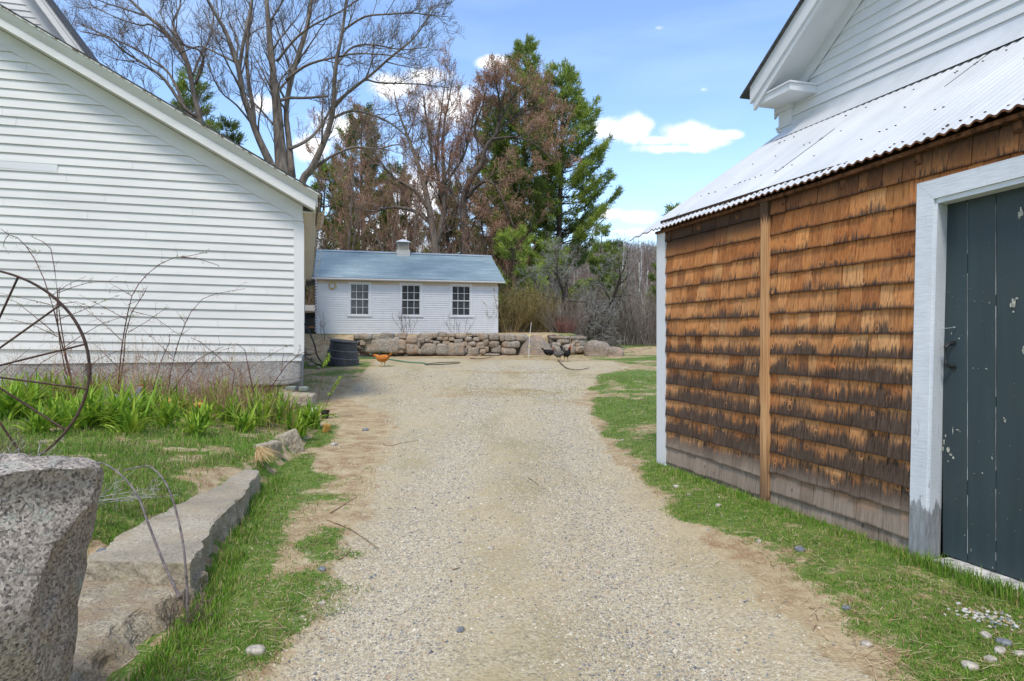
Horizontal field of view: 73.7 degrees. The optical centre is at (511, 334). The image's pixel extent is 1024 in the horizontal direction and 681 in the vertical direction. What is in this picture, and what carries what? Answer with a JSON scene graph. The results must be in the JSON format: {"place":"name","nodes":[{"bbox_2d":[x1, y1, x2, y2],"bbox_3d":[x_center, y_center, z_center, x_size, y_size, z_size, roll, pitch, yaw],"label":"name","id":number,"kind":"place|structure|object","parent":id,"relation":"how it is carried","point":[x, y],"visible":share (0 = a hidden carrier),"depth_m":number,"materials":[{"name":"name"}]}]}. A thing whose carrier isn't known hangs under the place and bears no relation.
{"place":"outdoors","nodes":[
{"label":"outdoors","id":0,"kind":"place"},
{"bbox_2d":[305,305,314,331],"bbox_3d":[-9.359,-0.715,31.407,1.400,1.290,1.150,0,0,-17],"label":"hutch","id":1,"kind":"object","parent":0,"point":[309,321],"visible":0.38,"depth_m":31.02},
{"bbox_2d":[54,0,798,256],"label":"sky","id":2,"kind":"structure","parent":0,"point":[671,77],"materials":[{"name":"blue"}]},
{"bbox_2d":[0,273,1023,680],"bbox_3d":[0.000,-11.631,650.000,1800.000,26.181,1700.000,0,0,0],"label":"ground","id":3,"kind":"structure","parent":0,"point":[508,651],"depth_m":4.38,"materials":[{"name":"gravel"}]},
{"bbox_2d":[0,428,26,453],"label":"dead shrub","id":4,"kind":"object","parent":3,"relation":"on","point":[12,445],"visible":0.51,"depth_m":4.61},
{"bbox_2d":[0,369,26,396],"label":"daylily clump","id":5,"kind":"object","parent":3,"relation":"on","point":[6,382],"visible":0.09,"depth_m":8.89,"materials":[{"name":"green plant"}]},
{"bbox_2d":[0,373,43,421],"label":"daylily clump","id":6,"kind":"object","parent":3,"relation":"on","point":[7,411],"visible":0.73,"depth_m":7.19,"materials":[{"name":"green plant"}]},
{"bbox_2d":[2,371,60,418],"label":"daylily clump","id":7,"kind":"object","parent":3,"relation":"on","point":[29,400],"visible":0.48,"depth_m":7.39,"materials":[{"name":"green plant"}]},
{"bbox_2d":[0,368,62,403],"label":"daylily clump","id":8,"kind":"object","parent":3,"relation":"on","point":[30,384],"visible":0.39,"depth_m":8.54,"materials":[{"name":"green plant"}]},
{"bbox_2d":[2,435,65,455],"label":"dead shrub","id":9,"kind":"object","parent":3,"relation":"on","point":[39,447],"visible":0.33,"depth_m":4.45,"materials":[{"name":"plant"}]},
{"bbox_2d":[4,398,78,434],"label":"daylily clump","id":10,"kind":"object","parent":3,"relation":"on","point":[41,424],"visible":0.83,"depth_m":6.54,"materials":[{"name":"green plant"}]},
{"bbox_2d":[0,270,90,455],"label":"iron wheel","id":11,"kind":"object","parent":3,"relation":"on","point":[85,344],"visible":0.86,"depth_m":5.35,"materials":[{"name":"metal"}]},
{"bbox_2d":[0,453,103,680],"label":"granite block","id":12,"kind":"structure","parent":3,"relation":"on","point":[48,508],"depth_m":2.05,"materials":[{"name":"stone"}]},
{"bbox_2d":[24,385,81,425],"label":"daylily clump","id":13,"kind":"object","parent":3,"relation":"on","point":[49,403],"visible":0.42,"depth_m":7.08,"materials":[{"name":"green plant"}]},
{"bbox_2d":[38,367,79,397],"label":"daylily clump","id":14,"kind":"object","parent":3,"relation":"on","point":[51,376],"visible":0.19,"depth_m":9.28,"materials":[{"name":"green plant"}]},
{"bbox_2d":[45,370,90,400],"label":"daylily clump","id":15,"kind":"object","parent":3,"relation":"on","point":[68,383],"visible":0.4,"depth_m":9.11,"materials":[{"name":"green plant"}]},
{"bbox_2d":[0,229,138,393],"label":"rose bush","id":16,"kind":"object","parent":3,"relation":"on","point":[60,336],"visible":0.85,"depth_m":9.37,"materials":[{"name":"brown plant"}]},
{"bbox_2d":[37,375,118,416],"bbox_3d":[-4.961,0.709,7.858,1.002,0.549,0.814,0,0,-12],"label":"daylily clump","id":17,"kind":"object","parent":3,"relation":"on","point":[97,392],"visible":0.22,"depth_m":7.88,"materials":[{"name":"green plant"}]},
{"bbox_2d":[44,384,113,429],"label":"daylily clump","id":18,"kind":"object","parent":3,"relation":"on","point":[84,422],"visible":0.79,"depth_m":6.95,"materials":[{"name":"green plant"}]},
{"bbox_2d":[55,376,141,427],"bbox_3d":[-4.372,0.719,7.257,0.937,0.598,0.857,0,0,-28],"label":"daylily clump","id":19,"kind":"object","parent":3,"relation":"on","point":[116,409],"visible":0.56,"depth_m":7.18,"materials":[{"name":"green plant"}]},
{"bbox_2d":[84,369,129,396],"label":"daylily clump","id":20,"kind":"object","parent":3,"relation":"on","point":[115,382],"visible":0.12,"depth_m":9.14,"materials":[{"name":"green plant"}]},
{"bbox_2d":[87,380,157,422],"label":"daylily clump","id":21,"kind":"object","parent":3,"relation":"on","point":[109,394],"visible":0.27,"depth_m":7.66,"materials":[{"name":"green plant"}]},
{"bbox_2d":[93,394,159,434],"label":"daylily clump","id":22,"kind":"object","parent":3,"relation":"on","point":[133,421],"visible":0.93,"depth_m":6.93,"materials":[{"name":"green plant"}]},
{"bbox_2d":[79,456,180,598],"bbox_3d":[-1.945,0.962,3.471,0.764,0.637,0.035,0,0,25],"label":"arching cane","id":23,"kind":"object","parent":3,"relation":"on","point":[155,543],"visible":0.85,"depth_m":3.41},
{"bbox_2d":[98,465,176,510],"bbox_3d":[-2.506,0.997,4.370,0.690,0.302,0.344,0,0,21],"label":"dead shrub","id":24,"kind":"object","parent":3,"relation":"on","point":[132,496],"visible":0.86,"depth_m":4.36,"materials":[{"name":"plant"}]},
{"bbox_2d":[71,571,208,680],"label":"kerb stone","id":25,"kind":"object","parent":3,"relation":"on","point":[119,622],"visible":0.44,"depth_m":3.17,"materials":[{"name":"stone"}]},
{"bbox_2d":[114,376,170,419],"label":"daylily clump","id":26,"kind":"object","parent":3,"relation":"on","point":[154,393],"visible":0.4,"depth_m":8.03,"materials":[{"name":"green plant"}]},
{"bbox_2d":[69,249,218,387],"bbox_3d":[-5.002,-0.081,9.227,2.132,2.138,0.748,0,0,14],"label":"rose bush","id":27,"kind":"object","parent":3,"relation":"on","point":[124,349],"visible":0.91,"depth_m":9.23,"materials":[{"name":"brown plant"}]},
{"bbox_2d":[126,373,182,404],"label":"daylily clump","id":28,"kind":"object","parent":3,"relation":"on","point":[162,387],"visible":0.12,"depth_m":9.36,"materials":[{"name":"green plant"}]},
{"bbox_2d":[122,465,188,616],"bbox_3d":[-1.797,1.072,3.482,0.609,0.777,0.066,0,0,33],"label":"arching cane","id":29,"kind":"object","parent":3,"relation":"on","point":[182,540],"visible":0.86,"depth_m":3.42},
{"bbox_2d":[56,0,260,154],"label":"bare tree","id":30,"kind":"object","parent":3,"relation":"on","point":[197,115],"visible":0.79,"depth_m":25.90,"materials":[{"name":"plant"}]},
{"bbox_2d":[0,329,320,430],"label":"dry stalks","id":31,"kind":"object","parent":3,"relation":"on","point":[223,393],"visible":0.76,"depth_m":8.80,"materials":[{"name":"plant"}]},
{"bbox_2d":[0,0,329,396],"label":"farmhouse","id":32,"kind":"object","parent":3,"relation":"on","point":[107,173],"visible":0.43,"depth_m":10.75,"materials":[{"name":"white paint"}]},
{"bbox_2d":[140,387,194,428],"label":"daylily clump","id":33,"kind":"object","parent":3,"relation":"on","point":[164,416],"visible":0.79,"depth_m":7.55,"materials":[{"name":"green plant"}]},
{"bbox_2d":[84,469,260,587],"bbox_3d":[-2.234,1.344,4.829,0.593,0.312,2.763,0,0,-12],"label":"kerb stone","id":34,"kind":"object","parent":3,"relation":"on","point":[208,518],"visible":0.71,"depth_m":4.04,"materials":[{"name":"stone"}]},
{"bbox_2d":[152,582,217,633],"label":"twig tuft","id":35,"kind":"object","parent":3,"relation":"on","point":[168,624],"visible":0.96,"depth_m":3.22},
{"bbox_2d":[158,382,211,417],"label":"daylily clump","id":36,"kind":"object","parent":3,"relation":"on","point":[186,404],"visible":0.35,"depth_m":8.39,"materials":[{"name":"green plant"}]},
{"bbox_2d":[141,282,246,396],"bbox_3d":[-4.430,0.161,9.348,1.488,1.776,0.589,0,0,0],"label":"rose bush","id":37,"kind":"object","parent":3,"relation":"on","point":[169,336],"visible":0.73,"depth_m":9.36,"materials":[{"name":"brown plant"}]},
{"bbox_2d":[168,64,225,135],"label":"pine tree","id":38,"kind":"object","parent":3,"relation":"on","point":[182,84],"visible":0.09,"depth_m":32.74,"materials":[{"name":"green plant"}]},
{"bbox_2d":[171,403,228,436],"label":"daylily clump","id":39,"kind":"object","parent":3,"relation":"on","point":[194,425],"visible":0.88,"depth_m":7.24,"materials":[{"name":"green plant"}]},
{"bbox_2d":[180,390,232,425],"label":"daylily clump","id":40,"kind":"object","parent":3,"relation":"on","point":[202,409],"visible":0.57,"depth_m":8.01,"materials":[{"name":"green plant"}]},
{"bbox_2d":[186,377,237,412],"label":"daylily clump","id":41,"kind":"object","parent":3,"relation":"on","point":[217,393],"visible":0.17,"depth_m":9.09,"materials":[{"name":"green plant"}]},
{"bbox_2d":[202,386,255,424],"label":"daylily clump","id":42,"kind":"object","parent":3,"relation":"on","point":[226,417],"visible":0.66,"depth_m":8.35,"materials":[{"name":"green plant"}]},
{"bbox_2d":[216,113,247,144],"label":"pine tree","id":43,"kind":"object","parent":3,"relation":"on","point":[232,125],"visible":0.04,"depth_m":35.80,"materials":[{"name":"green plant"}]},
{"bbox_2d":[219,400,271,432],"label":"daylily clump","id":44,"kind":"object","parent":3,"relation":"on","point":[245,423],"visible":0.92,"depth_m":7.91,"materials":[{"name":"green plant"}]},
{"bbox_2d":[220,377,274,408],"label":"daylily clump","id":45,"kind":"object","parent":3,"relation":"on","point":[248,393],"visible":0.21,"depth_m":9.78,"materials":[{"name":"green plant"}]},
{"bbox_2d":[245,644,264,655],"bbox_3d":[-1.142,1.410,3.037,0.087,0.047,0.066,0,0,0],"label":"loose stone","id":46,"kind":"object","parent":3,"relation":"on","point":[257,649],"visible":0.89,"depth_m":3.02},
{"bbox_2d":[192,338,318,398],"bbox_3d":[-3.426,0.594,9.248,1.620,1.126,0.618,0,0,-14],"label":"rose bush","id":47,"kind":"object","parent":3,"relation":"on","point":[224,361],"visible":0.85,"depth_m":9.18,"materials":[{"name":"brown plant"}]},
{"bbox_2d":[234,388,286,426],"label":"daylily clump","id":48,"kind":"object","parent":3,"relation":"on","point":[265,411],"visible":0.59,"depth_m":8.42,"materials":[{"name":"green plant"}]},
{"bbox_2d":[253,440,281,459],"bbox_3d":[-2.561,1.301,7.149,0.153,0.345,0.348,0,0,20],"label":"kerb stone","id":49,"kind":"object","parent":3,"relation":"on","point":[275,444],"visible":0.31,"depth_m":7.18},
{"bbox_2d":[254,446,280,464],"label":"straw tuft","id":50,"kind":"object","parent":3,"relation":"on","point":[261,451],"visible":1,"depth_m":6.61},
{"bbox_2d":[257,381,291,404],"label":"daylily clump","id":51,"kind":"object","parent":3,"relation":"on","point":[276,392],"visible":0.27,"depth_m":10.22,"materials":[{"name":"green plant"}]},
{"bbox_2d":[258,387,316,423],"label":"daylily clump","id":52,"kind":"object","parent":3,"relation":"on","point":[282,402],"visible":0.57,"depth_m":8.88,"materials":[{"name":"green plant"}]},
{"bbox_2d":[274,429,304,452],"bbox_3d":[-2.606,1.302,7.852,0.182,0.329,0.397,-20,2,36],"label":"kerb stone","id":53,"kind":"object","parent":3,"relation":"on","point":[293,439],"visible":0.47,"depth_m":7.86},
{"bbox_2d":[270,406,318,436],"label":"daylily clump","id":54,"kind":"object","parent":3,"relation":"on","point":[298,426],"visible":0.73,"depth_m":8.55,"materials":[{"name":"green plant"}]},
{"bbox_2d":[272,392,316,407],"bbox_3d":[-3.533,1.062,11.002,0.731,0.256,0.446,0,0,-6],"label":"flat rock","id":55,"kind":"object","parent":3,"relation":"on","point":[304,399],"visible":0.41,"depth_m":10.83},
{"bbox_2d":[167,0,466,183],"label":"bare tree","id":56,"kind":"object","parent":3,"relation":"on","point":[283,156],"visible":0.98,"depth_m":23.74,"materials":[{"name":"plant"}]},
{"bbox_2d":[293,391,341,429],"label":"daylily clump","id":57,"kind":"object","parent":3,"relation":"on","point":[315,415],"visible":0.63,"depth_m":9.48,"materials":[{"name":"green plant"}]},
{"bbox_2d":[305,155,362,304],"bbox_3d":[-10.259,-4.971,38.276,4.779,10.311,4.960,0,0,0],"label":"pine tree","id":58,"kind":"object","parent":3,"relation":"on","point":[328,177],"visible":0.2,"depth_m":37.83,"materials":[{"name":"brown plant"}]},
{"bbox_2d":[325,339,358,365],"bbox_3d":[-4.840,0.536,19.534,0.970,0.773,0.970,6,2,0],"label":"stock tub","id":59,"kind":"object","parent":3,"relation":"on","point":[343,352],"visible":0.94,"depth_m":19.17,"materials":[{"name":"black plastic"}]},
{"bbox_2d":[296,102,398,250],"bbox_3d":[-9.329,-5.851,35.088,5.657,11.744,5.248,0,0,21],"label":"bare tree","id":60,"kind":"object","parent":3,"relation":"on","point":[340,218],"visible":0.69,"depth_m":34.56,"materials":[{"name":"brown plant"}]},
{"bbox_2d":[303,107,417,251],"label":"bare tree","id":61,"kind":"object","parent":3,"relation":"on","point":[364,179],"visible":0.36,"depth_m":41.27,"materials":[{"name":"brown plant"}]},
{"bbox_2d":[319,101,413,251],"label":"pine tree","id":62,"kind":"object","parent":3,"relation":"on","point":[338,128],"visible":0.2,"depth_m":46.47,"materials":[{"name":"brown plant"}]},
{"bbox_2d":[373,353,391,366],"bbox_3d":[-3.601,0.706,18.954,0.583,0.394,0.212,0,0,12],"label":"hen","id":63,"kind":"object","parent":3,"relation":"on","point":[382,358],"visible":1,"depth_m":18.89,"materials":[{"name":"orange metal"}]},
{"bbox_2d":[338,122,445,252],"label":"bare tree","id":64,"kind":"object","parent":3,"relation":"on","point":[411,230],"visible":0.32,"depth_m":40.15,"materials":[{"name":"brown plant"}]},
{"bbox_2d":[371,161,426,252],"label":"pine tree","id":65,"kind":"object","parent":3,"relation":"on","point":[398,173],"visible":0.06,"depth_m":51.56,"materials":[{"name":"brown plant"}]},
{"bbox_2d":[392,306,417,333],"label":"bramble bush","id":66,"kind":"object","parent":3,"relation":"on","point":[403,322],"visible":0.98,"depth_m":25.98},
{"bbox_2d":[311,239,505,333],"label":"shed","id":67,"kind":"structure","parent":3,"relation":"on","point":[431,292],"depth_m":27.22,"materials":[{"name":"white paint"}]},
{"bbox_2d":[314,279,316,331],"bbox_3d":[-7.415,-1.121,25.800,0.106,2.073,0.106,0,0,0],"label":"board","id":68,"kind":"object","parent":67,"relation":"attached to","point":[315,304],"visible":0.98,"depth_m":25.77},
{"bbox_2d":[347,282,371,316],"bbox_3d":[-5.906,-1.358,26.448,0.942,1.349,0.095,0,0,-17],"label":"window","id":69,"kind":"structure","parent":67,"relation":"in","point":[359,293],"depth_m":26.48,"materials":[{"name":"white paint"}]},
{"bbox_2d":[399,282,422,316],"bbox_3d":[-4.005,-1.358,27.017,0.974,1.349,0.095,0,0,-17],"label":"window","id":70,"kind":"structure","parent":67,"relation":"in","point":[410,293],"depth_m":27.05,"materials":[{"name":"white paint"}]},
{"bbox_2d":[449,284,472,316],"bbox_3d":[-2.056,-1.358,27.603,0.989,1.349,0.095,0,0,-17],"label":"window","id":71,"kind":"structure","parent":67,"relation":"in","point":[460,294],"depth_m":27.63,"materials":[{"name":"white paint"}]},
{"bbox_2d":[325,50,498,252],"bbox_3d":[-5.565,-7.991,37.764,10.181,16.357,6.201,0,0,0],"label":"bare tree","id":72,"kind":"object","parent":3,"relation":"on","point":[436,234],"visible":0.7,"depth_m":37.71,"materials":[{"name":"brown plant"}]},
{"bbox_2d":[386,185,441,252],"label":"bare tree","id":73,"kind":"object","parent":3,"relation":"on","point":[417,241],"visible":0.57,"depth_m":34.88,"materials":[{"name":"plant"}]},
{"bbox_2d":[305,223,539,329],"bbox_3d":[-7.201,-2.600,39.556,18.485,6.018,15.847,0,0,0],"label":"brush","id":74,"kind":"object","parent":3,"relation":"on","point":[310,290],"visible":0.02,"depth_m":34.21,"materials":[{"name":"plant"}]},
{"bbox_2d":[396,36,496,254],"bbox_3d":[-3.714,-8.197,41.657,5.919,17.293,9.905,0,0,0],"label":"bare tree","id":75,"kind":"object","parent":3,"relation":"on","point":[447,234],"visible":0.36,"depth_m":39.78,"materials":[{"name":"brown plant"}]},
{"bbox_2d":[419,179,473,254],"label":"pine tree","id":76,"kind":"object","parent":3,"relation":"on","point":[456,221],"visible":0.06,"depth_m":49.29,"materials":[{"name":"brown plant"}]},
{"bbox_2d":[353,332,585,356],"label":"dry stone wall","id":77,"kind":"structure","parent":3,"relation":"on","point":[443,344],"depth_m":24.29,"materials":[{"name":"stone"}]},
{"bbox_2d":[547,336,585,338],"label":"cap slab","id":78,"kind":"structure","parent":77,"relation":"on","point":[565,337],"depth_m":25.17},
{"bbox_2d":[402,51,584,254],"bbox_3d":[-1.178,-7.691,36.410,9.492,15.391,6.743,0,0,0],"label":"bare tree","id":79,"kind":"object","parent":3,"relation":"on","point":[494,78],"visible":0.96,"depth_m":35.77,"materials":[{"name":"brown plant"}]},
{"bbox_2d":[466,93,533,297],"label":"pine tree","id":80,"kind":"object","parent":3,"relation":"on","point":[496,151],"visible":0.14,"depth_m":45.08,"materials":[{"name":"brown plant"}]},
{"bbox_2d":[452,150,554,326],"bbox_3d":[-0.122,-5.001,38.786,5.136,10.732,5.813,0,0,34],"label":"bare tree","id":81,"kind":"object","parent":3,"relation":"on","point":[506,263],"visible":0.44,"depth_m":38.64,"materials":[{"name":"brown plant"}]},
{"bbox_2d":[0,374,1023,680],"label":"grass","id":82,"kind":"structure","parent":3,"relation":"on","point":[268,490],"depth_m":4.15,"materials":[{"name":"green plant"}]},
{"bbox_2d":[483,278,546,332],"bbox_3d":[-0.161,-1.302,28.755,3.150,2.562,3.225,0,0,-27],"label":"leafing bush","id":83,"kind":"object","parent":3,"relation":"on","point":[502,320],"visible":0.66,"depth_m":28.57,"materials":[{"name":"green plant"}]},
{"bbox_2d":[491,222,548,329],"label":"pine tree","id":84,"kind":"object","parent":3,"relation":"on","point":[508,242],"visible":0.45,"depth_m":33.62,"materials":[{"name":"green plant"}]},
{"bbox_2d":[476,33,570,329],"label":"pine tree","id":85,"kind":"object","parent":3,"relation":"on","point":[529,47],"visible":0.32,"depth_m":43.46,"materials":[{"name":"green plant"}]},
{"bbox_2d":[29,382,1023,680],"bbox_3d":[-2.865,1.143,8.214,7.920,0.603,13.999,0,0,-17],"label":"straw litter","id":86,"kind":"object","parent":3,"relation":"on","point":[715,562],"visible":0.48,"depth_m":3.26,"materials":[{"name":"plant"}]},
{"bbox_2d":[517,335,553,355],"bbox_3d":[0.872,0.766,25.183,1.548,1.472,0.877,0,0,0],"label":"boulder","id":87,"kind":"object","parent":3,"relation":"on","point":[537,343],"visible":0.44,"depth_m":24.82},
{"bbox_2d":[499,280,577,331],"bbox_3d":[0.934,-1.310,29.592,3.429,2.567,3.091,0,0,-35],"label":"leafing bush","id":88,"kind":"object","parent":3,"relation":"on","point":[536,328],"visible":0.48,"depth_m":29.06,"materials":[{"name":"brown plant"}]},
{"bbox_2d":[519,236,587,328],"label":"pine tree","id":89,"kind":"object","parent":3,"relation":"on","point":[533,254],"visible":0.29,"depth_m":36.65,"materials":[{"name":"green plant"}]},
{"bbox_2d":[503,224,608,340],"bbox_3d":[1.704,-2.119,29.976,3.459,5.416,4.920,0,0,-44],"label":"apple tree","id":90,"kind":"object","parent":3,"relation":"on","point":[564,291],"visible":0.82,"depth_m":29.81,"materials":[{"name":"grey plant"}]},
{"bbox_2d":[492,56,624,283],"bbox_3d":[2.885,-8.102,41.043,7.957,17.056,6.778,0,0,-10],"label":"pine tree","id":91,"kind":"object","parent":3,"relation":"on","point":[577,229],"visible":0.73,"depth_m":39.99,"materials":[{"name":"green plant"}]},
{"bbox_2d":[552,315,577,332],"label":"red twig bush","id":92,"kind":"object","parent":3,"relation":"on","point":[561,328],"visible":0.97,"depth_m":27.09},
{"bbox_2d":[536,299,596,333],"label":"leafing bush","id":93,"kind":"object","parent":3,"relation":"on","point":[560,317],"visible":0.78,"depth_m":28.47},
{"bbox_2d":[501,238,656,299],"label":"hillside wood","id":94,"kind":"object","parent":3,"relation":"on","point":[648,255],"visible":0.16,"depth_m":138.14,"materials":[{"name":"plant"}]},
{"bbox_2d":[514,274,656,345],"bbox_3d":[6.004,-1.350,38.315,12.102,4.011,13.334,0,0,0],"label":"brush","id":95,"kind":"object","parent":3,"relation":"on","point":[644,330],"visible":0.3,"depth_m":34.35,"materials":[{"name":"plant"}]},
{"bbox_2d":[583,340,609,355],"bbox_3d":[3.135,0.704,24.809,1.086,0.987,0.783,0,0,0],"label":"boulder","id":96,"kind":"object","parent":3,"relation":"on","point":[595,348],"visible":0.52,"depth_m":24.45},
{"bbox_2d":[574,286,625,348],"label":"apple tree","id":97,"kind":"object","parent":3,"relation":"on","point":[600,329],"visible":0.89,"depth_m":28.70,"materials":[{"name":"grey plant"}]},
{"bbox_2d":[581,221,618,308],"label":"pine tree","id":98,"kind":"object","parent":3,"relation":"on","point":[593,260],"visible":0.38,"depth_m":61.68,"materials":[{"name":"green plant"}]},
{"bbox_2d":[571,233,645,335],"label":"apple tree","id":99,"kind":"object","parent":3,"relation":"on","point":[617,285],"visible":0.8,"depth_m":32.34,"materials":[{"name":"grey plant"}]},
{"bbox_2d":[607,346,623,355],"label":"boulder","id":100,"kind":"object","parent":3,"relation":"on","point":[615,351],"visible":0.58,"depth_m":24.28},
{"bbox_2d":[604,238,627,299],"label":"pine tree","id":101,"kind":"object","parent":3,"relation":"on","point":[614,251],"visible":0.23,"depth_m":65.68,"materials":[{"name":"green plant"}]},
{"bbox_2d":[643,272,656,313],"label":"conifer","id":102,"kind":"object","parent":3,"relation":"on","point":[652,278],"visible":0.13,"depth_m":45.92,"materials":[{"name":"green plant"}]},
{"bbox_2d":[651,202,680,277],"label":"pine tree","id":103,"kind":"object","parent":3,"relation":"on","point":[668,207],"visible":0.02,"depth_m":48.17,"materials":[{"name":"green plant"}]},
{"bbox_2d":[630,0,1023,590],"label":"barn","id":104,"kind":"structure","parent":3,"relation":"on","point":[840,298],"depth_m":4.85,"materials":[{"name":"brown wood"}]},
{"bbox_2d":[942,187,1023,580],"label":"door","id":105,"kind":"structure","parent":104,"relation":"in","point":[983,447],"depth_m":3.87,"materials":[{"name":"green paint"}]},
{"bbox_2d":[961,660,979,670],"bbox_3d":[1.881,1.363,2.801,0.064,0.036,0.050,0,0,19],"label":"loose stone","id":106,"kind":"object","parent":3,"relation":"on","point":[971,665],"visible":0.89,"depth_m":2.79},
{"bbox_2d":[943,602,1022,630],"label":"pebble patch","id":107,"kind":"object","parent":3,"relation":"on","point":[963,610],"visible":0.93,"depth_m":3.27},
{"bbox_2d":[995,637,1012,646],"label":"loose stone","id":108,"kind":"object","parent":3,"relation":"on","point":[1002,641],"visible":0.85,"depth_m":3.00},
{"bbox_2d":[177,366,867,680],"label":"gravel","id":109,"kind":"structure","parent":0,"point":[597,659],"depth_m":4.13,"materials":[{"name":"gravel"}]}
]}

